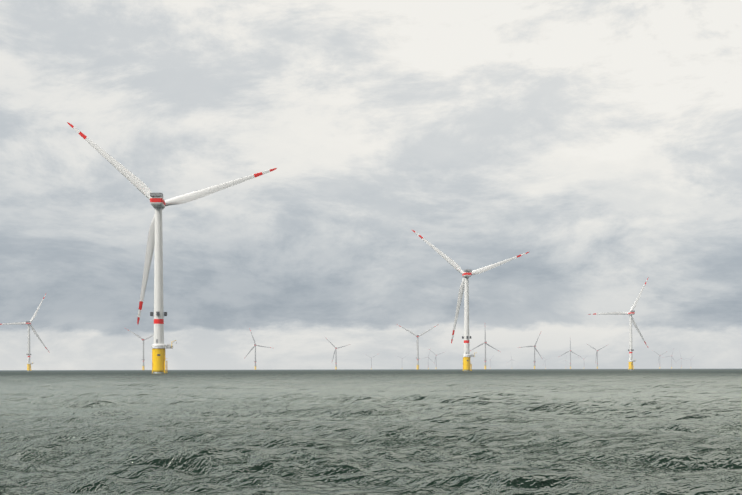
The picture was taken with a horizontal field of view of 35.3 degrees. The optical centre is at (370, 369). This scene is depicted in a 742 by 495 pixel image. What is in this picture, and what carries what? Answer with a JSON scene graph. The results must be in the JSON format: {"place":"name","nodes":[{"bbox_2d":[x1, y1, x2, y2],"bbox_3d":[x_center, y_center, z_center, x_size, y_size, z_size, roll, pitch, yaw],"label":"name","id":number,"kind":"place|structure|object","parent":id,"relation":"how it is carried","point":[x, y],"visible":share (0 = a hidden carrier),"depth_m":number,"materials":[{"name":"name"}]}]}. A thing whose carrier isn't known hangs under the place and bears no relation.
{"place":"outdoors","nodes":[
{"label":"outdoors","id":0,"kind":"place"},
{"bbox_2d":[0,368,741,494],"bbox_3d":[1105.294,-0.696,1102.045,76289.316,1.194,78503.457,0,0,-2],"label":"sea","id":1,"kind":"structure","parent":0,"point":[416,432],"depth_m":27.44,"materials":[{"name":"liquid"}]},
{"bbox_2d":[0,294,49,370],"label":"wind turbine","id":2,"kind":"object","parent":1,"relation":"in","point":[28,323],"visible":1,"depth_m":2163.37,"materials":[{"name":"metal"}]},
{"bbox_2d":[125,328,153,369],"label":"wind turbine","id":3,"kind":"object","parent":1,"relation":"in","point":[143,365],"visible":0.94,"depth_m":3365.65,"materials":[{"name":"metal"}]},
{"bbox_2d":[67,122,276,372],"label":"wind turbine","id":4,"kind":"object","parent":1,"relation":"in","point":[158,203],"visible":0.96,"depth_m":605.07,"materials":[{"name":"metal"}]},
{"bbox_2d":[244,328,270,369],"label":"wind turbine","id":5,"kind":"object","parent":1,"relation":"in","point":[255,345],"visible":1,"depth_m":4116.28,"materials":[{"name":"metal"}]},
{"bbox_2d":[327,339,347,369],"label":"wind turbine","id":6,"kind":"object","parent":1,"relation":"in","point":[336,355],"visible":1,"depth_m":4792.73,"materials":[{"name":"metal"}]},
{"bbox_2d":[398,325,436,369],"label":"wind turbine","id":7,"kind":"object","parent":1,"relation":"in","point":[417,344],"visible":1,"depth_m":3078.07,"materials":[{"name":"metal"}]},
{"bbox_2d":[412,230,528,370],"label":"wind turbine","id":8,"kind":"object","parent":1,"relation":"in","point":[464,288],"visible":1,"depth_m":1070.81,"materials":[{"name":"metal"}]},
{"bbox_2d":[470,330,499,369],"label":"wind turbine","id":9,"kind":"object","parent":1,"relation":"in","point":[485,343],"visible":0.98,"depth_m":3825.90,"materials":[{"name":"metal"}]},
{"bbox_2d":[518,332,541,368],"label":"wind turbine","id":10,"kind":"object","parent":1,"relation":"in","point":[534,346],"visible":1,"depth_m":4459.38,"materials":[{"name":"metal"}]},
{"bbox_2d":[559,340,578,368],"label":"wind turbine","id":11,"kind":"object","parent":1,"relation":"in","point":[570,354],"visible":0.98,"depth_m":5542.14,"materials":[{"name":"metal"}]},
{"bbox_2d":[587,344,608,368],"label":"wind turbine","id":12,"kind":"object","parent":1,"relation":"in","point":[597,353],"visible":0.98,"depth_m":5562.80,"materials":[{"name":"metal"}]},
{"bbox_2d":[588,277,648,369],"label":"wind turbine","id":13,"kind":"object","parent":1,"relation":"in","point":[631,312],"visible":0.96,"depth_m":1822.89,"materials":[{"name":"metal"}]},
{"bbox_2d":[0,0,741,369],"label":"sky","id":14,"kind":"structure","parent":0,"point":[600,141],"materials":[{"name":"grey"}]}
]}

